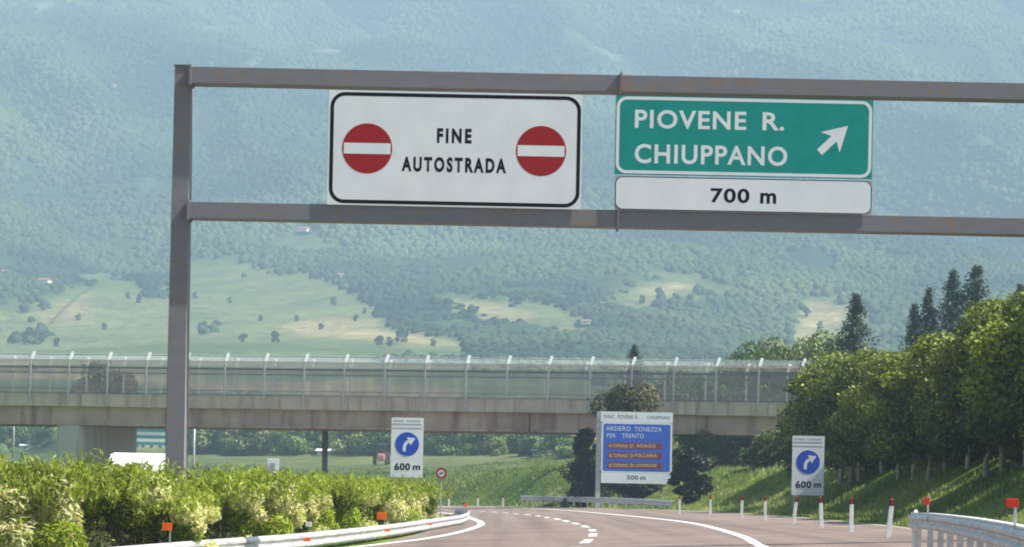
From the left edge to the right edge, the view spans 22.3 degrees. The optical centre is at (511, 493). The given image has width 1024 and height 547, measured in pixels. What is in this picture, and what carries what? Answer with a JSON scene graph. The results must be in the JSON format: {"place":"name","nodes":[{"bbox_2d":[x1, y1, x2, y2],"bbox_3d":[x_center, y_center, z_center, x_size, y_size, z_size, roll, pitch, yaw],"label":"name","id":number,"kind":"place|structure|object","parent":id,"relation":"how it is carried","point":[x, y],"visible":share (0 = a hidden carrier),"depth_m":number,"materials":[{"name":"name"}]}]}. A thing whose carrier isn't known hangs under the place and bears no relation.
{"place":"outdoors","nodes":[
{"label":"outdoors","id":0,"kind":"place"},
{"bbox_2d":[109,453,164,471],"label":"white van","id":1,"kind":"object","parent":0,"point":[122,459],"visible":0.04,"depth_m":76.67,"materials":[{"name":"white paint"}]},
{"bbox_2d":[0,0,1023,546],"bbox_3d":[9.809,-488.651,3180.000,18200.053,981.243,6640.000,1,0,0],"label":"ground","id":2,"kind":"structure","parent":0,"point":[272,298],"depth_m":1706.66,"materials":[{"name":"green plant"}]},
{"bbox_2d":[0,426,27,443],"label":"tree","id":3,"kind":"object","parent":2,"relation":"on","point":[8,432],"visible":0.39,"depth_m":693.04,"materials":[{"name":"green plant"}]},
{"bbox_2d":[15,427,39,441],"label":"tree","id":4,"kind":"object","parent":2,"relation":"on","point":[24,434],"visible":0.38,"depth_m":682.73,"materials":[{"name":"green plant"}]},
{"bbox_2d":[29,427,56,445],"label":"tree","id":5,"kind":"object","parent":2,"relation":"on","point":[36,435],"visible":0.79,"depth_m":671.83,"materials":[{"name":"green plant"}]},
{"bbox_2d":[0,451,94,546],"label":"oleander bush","id":6,"kind":"object","parent":2,"relation":"on","point":[31,494],"visible":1,"depth_m":51.51,"materials":[{"name":"green plant"}]},
{"bbox_2d":[0,453,121,545],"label":"oleander bush","id":7,"kind":"object","parent":2,"relation":"on","point":[95,482],"visible":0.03,"depth_m":55.28,"materials":[{"name":"green plant"}]},
{"bbox_2d":[0,448,189,546],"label":"oleander bush","id":8,"kind":"object","parent":2,"relation":"on","point":[138,491],"visible":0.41,"depth_m":57.68,"materials":[{"name":"green plant"}]},
{"bbox_2d":[81,357,140,447],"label":"autumnal tree","id":9,"kind":"object","parent":2,"relation":"on","point":[97,378],"visible":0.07,"depth_m":319.66,"materials":[{"name":"green plant"}]},
{"bbox_2d":[91,456,210,546],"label":"oleander bush","id":10,"kind":"object","parent":2,"relation":"on","point":[121,537],"visible":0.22,"depth_m":61.06,"materials":[{"name":"green plant"}]},
{"bbox_2d":[137,428,164,447],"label":"warehouse","id":11,"kind":"structure","parent":2,"relation":"on","point":[150,438],"depth_m":643.97,"materials":[{"name":"paint"}]},
{"bbox_2d":[141,478,222,546],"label":"oleander bush","id":12,"kind":"object","parent":2,"relation":"on","point":[187,527],"visible":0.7,"depth_m":60.42,"materials":[{"name":"green plant"}]},
{"bbox_2d":[188,429,218,453],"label":"tree","id":13,"kind":"object","parent":2,"relation":"on","point":[202,436],"visible":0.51,"depth_m":612.39,"materials":[{"name":"green plant"}]},
{"bbox_2d":[186,477,237,534],"bbox_3d":[-8.565,0.614,64.911,2.850,2.417,3.474,1,0,-33],"label":"oleander bush","id":14,"kind":"object","parent":2,"relation":"on","point":[221,501],"visible":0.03,"depth_m":64.38,"materials":[{"name":"green plant"}]},
{"bbox_2d":[209,430,250,448],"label":"tree","id":15,"kind":"object","parent":2,"relation":"on","point":[227,434],"visible":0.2,"depth_m":611.75,"materials":[{"name":"green plant"}]},
{"bbox_2d":[187,460,286,539],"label":"oleander bush","id":16,"kind":"object","parent":2,"relation":"on","point":[232,522],"visible":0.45,"depth_m":67.78,"materials":[{"name":"green plant"}]},
{"bbox_2d":[228,430,254,454],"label":"tree","id":17,"kind":"object","parent":2,"relation":"on","point":[242,433],"visible":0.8,"depth_m":603.23,"materials":[{"name":"green plant"}]},
{"bbox_2d":[231,430,276,455],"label":"tree","id":18,"kind":"object","parent":2,"relation":"on","point":[258,434],"visible":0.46,"depth_m":600.51,"materials":[{"name":"green plant"}]},
{"bbox_2d":[194,463,320,537],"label":"oleander bush","id":19,"kind":"object","parent":2,"relation":"on","point":[275,523],"visible":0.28,"depth_m":70.95,"materials":[{"name":"green plant"}]},
{"bbox_2d":[248,435,270,455],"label":"tree","id":20,"kind":"object","parent":2,"relation":"on","point":[260,451],"visible":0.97,"depth_m":601.58,"materials":[{"name":"green plant"}]},
{"bbox_2d":[214,463,331,527],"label":"oleander bush","id":21,"kind":"object","parent":2,"relation":"on","point":[308,495],"visible":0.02,"depth_m":75.50,"materials":[{"name":"green plant"}]},
{"bbox_2d":[266,430,299,454],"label":"tree","id":22,"kind":"object","parent":2,"relation":"on","point":[279,434],"visible":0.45,"depth_m":598.18,"materials":[{"name":"green plant"}]},
{"bbox_2d":[275,430,309,455],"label":"tree","id":23,"kind":"object","parent":2,"relation":"on","point":[293,444],"visible":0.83,"depth_m":591.59,"materials":[{"name":"green plant"}]},
{"bbox_2d":[268,470,333,533],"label":"oleander bush","id":24,"kind":"object","parent":2,"relation":"on","point":[313,510],"visible":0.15,"depth_m":78.44,"materials":[{"name":"green plant"}]},
{"bbox_2d":[306,431,334,453],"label":"tree","id":25,"kind":"object","parent":2,"relation":"on","point":[316,445],"visible":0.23,"depth_m":595.01,"materials":[{"name":"green plant"}]},
{"bbox_2d":[278,469,364,531],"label":"oleander bush","id":26,"kind":"object","parent":2,"relation":"on","point":[339,493],"visible":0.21,"depth_m":82.61,"materials":[{"name":"green plant"}]},
{"bbox_2d":[304,471,385,528],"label":"oleander bush","id":27,"kind":"object","parent":2,"relation":"on","point":[367,495],"visible":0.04,"depth_m":85.97,"materials":[{"name":"green plant"}]},
{"bbox_2d":[311,470,379,527],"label":"oleander bush","id":28,"kind":"object","parent":2,"relation":"on","point":[363,523],"visible":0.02,"depth_m":89.86,"materials":[{"name":"green plant"}]},
{"bbox_2d":[330,431,363,454],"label":"tree","id":29,"kind":"object","parent":2,"relation":"on","point":[349,439],"visible":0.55,"depth_m":576.67,"materials":[{"name":"green plant"}]},
{"bbox_2d":[324,473,412,526],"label":"oleander bush","id":30,"kind":"object","parent":2,"relation":"on","point":[387,494],"visible":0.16,"depth_m":94.15,"materials":[{"name":"green plant"}]},
{"bbox_2d":[356,432,385,454],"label":"tree","id":31,"kind":"object","parent":2,"relation":"on","point":[371,447],"visible":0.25,"depth_m":565.37,"materials":[{"name":"green plant"}]},
{"bbox_2d":[349,474,405,524],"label":"oleander bush","id":32,"kind":"object","parent":2,"relation":"on","point":[381,522],"visible":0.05,"depth_m":96.87,"materials":[{"name":"green plant"}]},
{"bbox_2d":[373,444,389,464],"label":"farm tractor","id":33,"kind":"object","parent":2,"relation":"on","point":[380,454],"visible":1,"depth_m":503.99,"materials":[{"name":"red paint"}]},
{"bbox_2d":[375,432,390,454],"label":"tree","id":34,"kind":"object","parent":2,"relation":"on","point":[384,438],"visible":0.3,"depth_m":560.45,"materials":[{"name":"green plant"}]},
{"bbox_2d":[322,514,459,546],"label":"median grass","id":35,"kind":"structure","parent":2,"relation":"on","point":[447,515],"depth_m":87.68,"materials":[{"name":"green plant"}]},
{"bbox_2d":[118,504,469,546],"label":"guardrail","id":36,"kind":"object","parent":35,"relation":"on","point":[335,538],"visible":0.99,"depth_m":74.39,"materials":[{"name":"metal"}]},
{"bbox_2d":[361,474,428,532],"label":"oleander bush","id":37,"kind":"object","parent":2,"relation":"on","point":[412,500],"visible":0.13,"depth_m":101.31,"materials":[{"name":"green plant"}]},
{"bbox_2d":[0,393,790,477],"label":"overpass","id":38,"kind":"object","parent":2,"relation":"on","point":[88,423],"visible":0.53,"depth_m":257.30,"materials":[{"name":"concrete"}]},
{"bbox_2d":[0,356,805,401],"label":"safety fence","id":39,"kind":"object","parent":38,"relation":"on","point":[665,391],"visible":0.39,"depth_m":267.24,"materials":[{"name":"metal"}]},
{"bbox_2d":[0,351,815,412],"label":"safety fence","id":40,"kind":"object","parent":38,"relation":"on","point":[321,377],"visible":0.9,"depth_m":254.97,"materials":[{"name":"metal"}]},
{"bbox_2d":[394,326,408,341],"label":"meadow tree","id":41,"kind":"object","parent":2,"relation":"on","point":[400,331],"visible":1,"depth_m":1419.71,"materials":[{"name":"green plant"}]},
{"bbox_2d":[390,417,423,482],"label":"direction board","id":42,"kind":"object","parent":2,"relation":"on","point":[406,446],"visible":0.95,"depth_m":122.00,"materials":[{"name":"metal"}]},
{"bbox_2d":[387,474,455,518],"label":"oleander bush","id":43,"kind":"object","parent":2,"relation":"on","point":[430,507],"visible":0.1,"depth_m":114.00,"materials":[{"name":"green plant"}]},
{"bbox_2d":[427,437,449,455],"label":"tree","id":44,"kind":"object","parent":2,"relation":"on","point":[435,450],"visible":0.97,"depth_m":545.75,"materials":[{"name":"green plant"}]},
{"bbox_2d":[428,433,461,455],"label":"tree","id":45,"kind":"object","parent":2,"relation":"on","point":[451,449],"visible":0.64,"depth_m":546.59,"materials":[{"name":"green plant"}]},
{"bbox_2d":[455,433,484,455],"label":"tree","id":46,"kind":"object","parent":2,"relation":"on","point":[469,449],"visible":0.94,"depth_m":538.32,"materials":[{"name":"green plant"}]},
{"bbox_2d":[457,433,494,454],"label":"tree","id":47,"kind":"object","parent":2,"relation":"on","point":[484,438],"visible":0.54,"depth_m":538.89,"materials":[{"name":"green plant"}]},
{"bbox_2d":[489,439,508,455],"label":"tree","id":48,"kind":"object","parent":2,"relation":"on","point":[496,446],"visible":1,"depth_m":526.06,"materials":[{"name":"green plant"}]},
{"bbox_2d":[485,434,516,454],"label":"tree","id":49,"kind":"object","parent":2,"relation":"on","point":[500,437],"visible":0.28,"depth_m":535.55,"materials":[{"name":"green plant"}]},
{"bbox_2d":[0,0,1023,463],"bbox_3d":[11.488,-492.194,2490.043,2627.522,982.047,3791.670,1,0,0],"label":"hillside forest","id":50,"kind":"object","parent":2,"relation":"on","point":[240,142],"visible":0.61,"depth_m":2700.06,"materials":[{"name":"green plant"}]},
{"bbox_2d":[504,434,525,453],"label":"tree","id":51,"kind":"object","parent":2,"relation":"on","point":[514,440],"visible":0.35,"depth_m":532.77,"materials":[{"name":"green plant"}]},
{"bbox_2d":[304,454,738,507],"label":"bank grass","id":52,"kind":"structure","parent":2,"relation":"on","point":[538,467],"depth_m":354.13,"materials":[{"name":"green plant"}]},
{"bbox_2d":[520,434,556,455],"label":"tree","id":53,"kind":"object","parent":2,"relation":"on","point":[530,442],"visible":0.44,"depth_m":504.70,"materials":[{"name":"green plant"}]},
{"bbox_2d":[534,439,552,457],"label":"tree","id":54,"kind":"object","parent":2,"relation":"on","point":[543,446],"visible":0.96,"depth_m":491.25,"materials":[{"name":"green plant"}]},
{"bbox_2d":[543,435,573,454],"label":"tree","id":55,"kind":"object","parent":2,"relation":"on","point":[555,446],"visible":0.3,"depth_m":491.78,"materials":[{"name":"green plant"}]},
{"bbox_2d":[556,437,575,458],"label":"tree","id":56,"kind":"object","parent":2,"relation":"on","point":[565,451],"visible":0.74,"depth_m":473.70,"materials":[{"name":"green plant"}]},
{"bbox_2d":[569,427,601,507],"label":"evergreen bush","id":57,"kind":"object","parent":2,"relation":"on","point":[583,453],"visible":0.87,"depth_m":237.44,"materials":[{"name":"green plant"}]},
{"bbox_2d":[165,64,1023,492],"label":"sign gantry","id":58,"kind":"object","parent":2,"relation":"on","point":[185,208],"visible":0.95,"depth_m":63.46,"materials":[{"name":"metal"}]},
{"bbox_2d":[327,90,582,209],"bbox_3d":[-1.390,-8.379,63.438,6.182,2.790,0.083,1,0,0],"label":"overhead sign","id":59,"kind":"object","parent":58,"relation":"attached to","point":[447,149],"visible":1,"depth_m":63.40,"materials":[{"name":"white metal"}]},
{"bbox_2d":[614,176,871,214],"bbox_3d":[5.637,-7.270,63.413,6.266,0.824,0.033,1,0,0],"label":"distance plate","id":60,"kind":"object","parent":58,"relation":"attached to","point":[743,195],"visible":1,"depth_m":63.40,"materials":[{"name":"white metal"}]},
{"bbox_2d":[614,95,872,178],"bbox_3d":[5.653,-8.686,63.414,6.277,1.923,0.032,1,0,0],"label":"exit sign","id":61,"kind":"object","parent":58,"relation":"attached to","point":[745,137],"visible":1,"depth_m":63.40,"materials":[{"name":"green metal"}]},
{"bbox_2d":[520,495,672,508],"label":"guardrail","id":62,"kind":"object","parent":2,"relation":"on","point":[643,502],"visible":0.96,"depth_m":222.79,"materials":[{"name":"metal"}]},
{"bbox_2d":[586,382,677,498],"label":"bushy tree","id":63,"kind":"object","parent":2,"relation":"on","point":[618,398],"visible":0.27,"depth_m":235.77,"materials":[{"name":"green plant"}]},
{"bbox_2d":[618,344,647,400],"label":"conifer tree","id":64,"kind":"object","parent":2,"relation":"on","point":[634,352],"visible":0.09,"depth_m":309.76,"materials":[{"name":"green plant"}]},
{"bbox_2d":[595,411,672,507],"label":"direction sign","id":65,"kind":"object","parent":2,"relation":"on","point":[634,447],"visible":0.98,"depth_m":227.99,"materials":[{"name":"metal"}]},
{"bbox_2d":[618,483,663,498],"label":"evergreen bush","id":66,"kind":"object","parent":2,"relation":"on","point":[632,490],"visible":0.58,"depth_m":231.01,"materials":[{"name":"green plant"}]},
{"bbox_2d":[660,375,690,462],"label":"round tree","id":67,"kind":"object","parent":2,"relation":"on","point":[678,388],"visible":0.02,"depth_m":278.07,"materials":[{"name":"green plant"}]},
{"bbox_2d":[441,505,934,531],"bbox_3d":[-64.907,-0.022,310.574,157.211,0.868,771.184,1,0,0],"label":"verge strip","id":68,"kind":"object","parent":2,"relation":"on","point":[786,516],"visible":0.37,"depth_m":117.07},
{"bbox_2d":[558,460,611,506],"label":"dark shrub","id":69,"kind":"object","parent":68,"relation":"on","point":[568,476],"visible":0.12,"depth_m":243.79,"materials":[{"name":"green plant"}]},
{"bbox_2d":[667,446,715,503],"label":"evergreen bush","id":70,"kind":"object","parent":2,"relation":"on","point":[694,483],"visible":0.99,"depth_m":205.09,"materials":[{"name":"green plant"}]},
{"bbox_2d":[675,426,722,467],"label":"dark shrub","id":71,"kind":"object","parent":2,"relation":"on","point":[696,441],"visible":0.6,"depth_m":249.76,"materials":[{"name":"green plant"}]},
{"bbox_2d":[683,376,733,401],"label":"round tree","id":72,"kind":"object","parent":2,"relation":"on","point":[698,391],"visible":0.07,"depth_m":283.04,"materials":[{"name":"green plant"}]},
{"bbox_2d":[717,437,754,467],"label":"dark shrub","id":73,"kind":"object","parent":2,"relation":"on","point":[737,448],"visible":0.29,"depth_m":267.66,"materials":[{"name":"green plant"}]},
{"bbox_2d":[717,339,776,399],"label":"round tree","id":74,"kind":"object","parent":2,"relation":"on","point":[741,356],"visible":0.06,"depth_m":304.34,"materials":[{"name":"green plant"}]},
{"bbox_2d":[738,429,781,469],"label":"dark shrub","id":75,"kind":"object","parent":2,"relation":"on","point":[762,442],"visible":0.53,"depth_m":211.52,"materials":[{"name":"green plant"}]},
{"bbox_2d":[511,455,1023,526],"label":"verge grass","id":76,"kind":"structure","parent":2,"relation":"on","point":[780,503],"depth_m":137.13,"materials":[{"name":"green plant"}]},
{"bbox_2d":[731,333,805,444],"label":"round tree","id":77,"kind":"object","parent":2,"relation":"on","point":[766,384],"visible":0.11,"depth_m":286.81,"materials":[{"name":"green plant"}]},
{"bbox_2d":[757,429,791,468],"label":"dark shrub","id":78,"kind":"object","parent":2,"relation":"on","point":[768,450],"visible":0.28,"depth_m":208.18,"materials":[{"name":"green plant"}]},
{"bbox_2d":[768,433,794,477],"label":"dark shrub","id":79,"kind":"object","parent":2,"relation":"on","point":[787,457],"visible":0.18,"depth_m":182.64,"materials":[{"name":"green plant"}]},
{"bbox_2d":[765,327,843,395],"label":"round tree","id":80,"kind":"object","parent":2,"relation":"on","point":[811,342],"visible":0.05,"depth_m":296.95,"materials":[{"name":"green plant"}]},
{"bbox_2d":[791,436,824,509],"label":"direction board","id":81,"kind":"object","parent":2,"relation":"on","point":[807,465],"visible":1,"depth_m":132.00,"materials":[{"name":"metal"}]},
{"bbox_2d":[778,327,862,400],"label":"round tree","id":82,"kind":"object","parent":2,"relation":"on","point":[838,348],"visible":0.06,"depth_m":279.81,"materials":[{"name":"green plant"}]},
{"bbox_2d":[773,354,874,484],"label":"broadleaf tree","id":83,"kind":"object","parent":2,"relation":"on","point":[787,424],"visible":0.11,"depth_m":158.03,"materials":[{"name":"green plant"}]},
{"bbox_2d":[795,363,861,481],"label":"broadleaf tree","id":84,"kind":"object","parent":2,"relation":"on","point":[807,400],"visible":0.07,"depth_m":155.26,"materials":[{"name":"green plant"}]},
{"bbox_2d":[795,343,887,480],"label":"broadleaf tree","id":85,"kind":"object","parent":2,"relation":"on","point":[829,449],"visible":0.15,"depth_m":153.14,"materials":[{"name":"green plant"}]},
{"bbox_2d":[815,349,898,473],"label":"broadleaf tree","id":86,"kind":"object","parent":2,"relation":"on","point":[855,369],"visible":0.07,"depth_m":150.08,"materials":[{"name":"green plant"}]},
{"bbox_2d":[831,292,882,355],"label":"conifer tree","id":87,"kind":"object","parent":2,"relation":"on","point":[854,331],"visible":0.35,"depth_m":277.85,"materials":[{"name":"green plant"}]},
{"bbox_2d":[827,345,907,479],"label":"broadleaf tree","id":88,"kind":"object","parent":2,"relation":"on","point":[847,407],"visible":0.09,"depth_m":140.64,"materials":[{"name":"green plant"}]},
{"bbox_2d":[845,351,927,479],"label":"broadleaf tree","id":89,"kind":"object","parent":2,"relation":"on","point":[870,384],"visible":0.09,"depth_m":135.85,"materials":[{"name":"green plant"}]},
{"bbox_2d":[898,303,926,350],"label":"conifer tree","id":90,"kind":"object","parent":2,"relation":"on","point":[912,327],"visible":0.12,"depth_m":283.61,"materials":[{"name":"green plant"}]},
{"bbox_2d":[872,343,958,471],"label":"broadleaf tree","id":91,"kind":"object","parent":2,"relation":"on","point":[883,427],"visible":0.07,"depth_m":129.61,"materials":[{"name":"green plant"}]},
{"bbox_2d":[857,353,984,481],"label":"broadleaf tree","id":92,"kind":"object","parent":2,"relation":"on","point":[905,446],"visible":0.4,"depth_m":128.89,"materials":[{"name":"green plant"}]},
{"bbox_2d":[906,284,947,339],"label":"conifer tree","id":93,"kind":"object","parent":2,"relation":"on","point":[928,310],"visible":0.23,"depth_m":283.63,"materials":[{"name":"green plant"}]},
{"bbox_2d":[894,324,998,469],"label":"broadleaf tree","id":94,"kind":"object","parent":2,"relation":"on","point":[922,347],"visible":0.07,"depth_m":124.60,"materials":[{"name":"green plant"}]},
{"bbox_2d":[927,268,968,336],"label":"conifer tree","id":95,"kind":"object","parent":2,"relation":"on","point":[949,305],"visible":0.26,"depth_m":283.57,"materials":[{"name":"green plant"}]},
{"bbox_2d":[915,335,1019,477],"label":"broadleaf tree","id":96,"kind":"object","parent":2,"relation":"on","point":[927,414],"visible":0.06,"depth_m":115.70,"materials":[{"name":"green plant"}]},
{"bbox_2d":[946,265,990,331],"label":"conifer tree","id":97,"kind":"object","parent":2,"relation":"on","point":[974,289],"visible":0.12,"depth_m":283.59,"materials":[{"name":"green plant"}]},
{"bbox_2d":[917,311,1022,472],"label":"broadleaf tree","id":98,"kind":"object","parent":2,"relation":"on","point":[963,445],"visible":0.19,"depth_m":112.75,"materials":[{"name":"green plant"}]},
{"bbox_2d":[945,298,1023,466],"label":"broadleaf tree","id":99,"kind":"object","parent":2,"relation":"on","point":[1001,432],"visible":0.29,"depth_m":110.32,"materials":[{"name":"green plant"}]},
{"bbox_2d":[970,443,998,460],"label":"dark shrub","id":100,"kind":"object","parent":2,"relation":"on","point":[978,452],"visible":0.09,"depth_m":125.11,"materials":[{"name":"green plant"}]},
{"bbox_2d":[953,294,1023,438],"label":"broadleaf tree","id":101,"kind":"object","parent":2,"relation":"on","point":[974,384],"visible":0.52,"depth_m":99.33,"materials":[{"name":"green plant"}]},
{"bbox_2d":[964,297,1023,426],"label":"broadleaf tree","id":102,"kind":"object","parent":2,"relation":"on","point":[988,340],"visible":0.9,"depth_m":98.18,"materials":[{"name":"green plant"}]},
{"bbox_2d":[364,505,995,546],"bbox_3d":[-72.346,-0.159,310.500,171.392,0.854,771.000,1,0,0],"label":"road","id":103,"kind":"structure","parent":0,"point":[506,527],"depth_m":88.83,"materials":[{"name":"grey asphalt"}]},
{"bbox_2d":[353,512,484,546],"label":"edge line","id":104,"kind":"object","parent":103,"relation":"on","point":[481,523],"visible":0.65,"depth_m":93.27,"materials":[{"name":"paint"}]},
{"bbox_2d":[441,506,767,546],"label":"edge line","id":105,"kind":"object","parent":103,"relation":"on","point":[752,541],"visible":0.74,"depth_m":85.54,"materials":[{"name":"paint"}]},
{"bbox_2d":[885,499,893,537],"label":"delineator post","id":106,"kind":"object","parent":103,"relation":"on","point":[889,520],"visible":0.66,"depth_m":70.67,"materials":[{"name":"white plastic"}]},
{"bbox_2d":[908,498,1023,546],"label":"guardrail","id":107,"kind":"object","parent":103,"relation":"on","point":[990,532],"visible":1,"depth_m":41.73,"materials":[{"name":"metal"}]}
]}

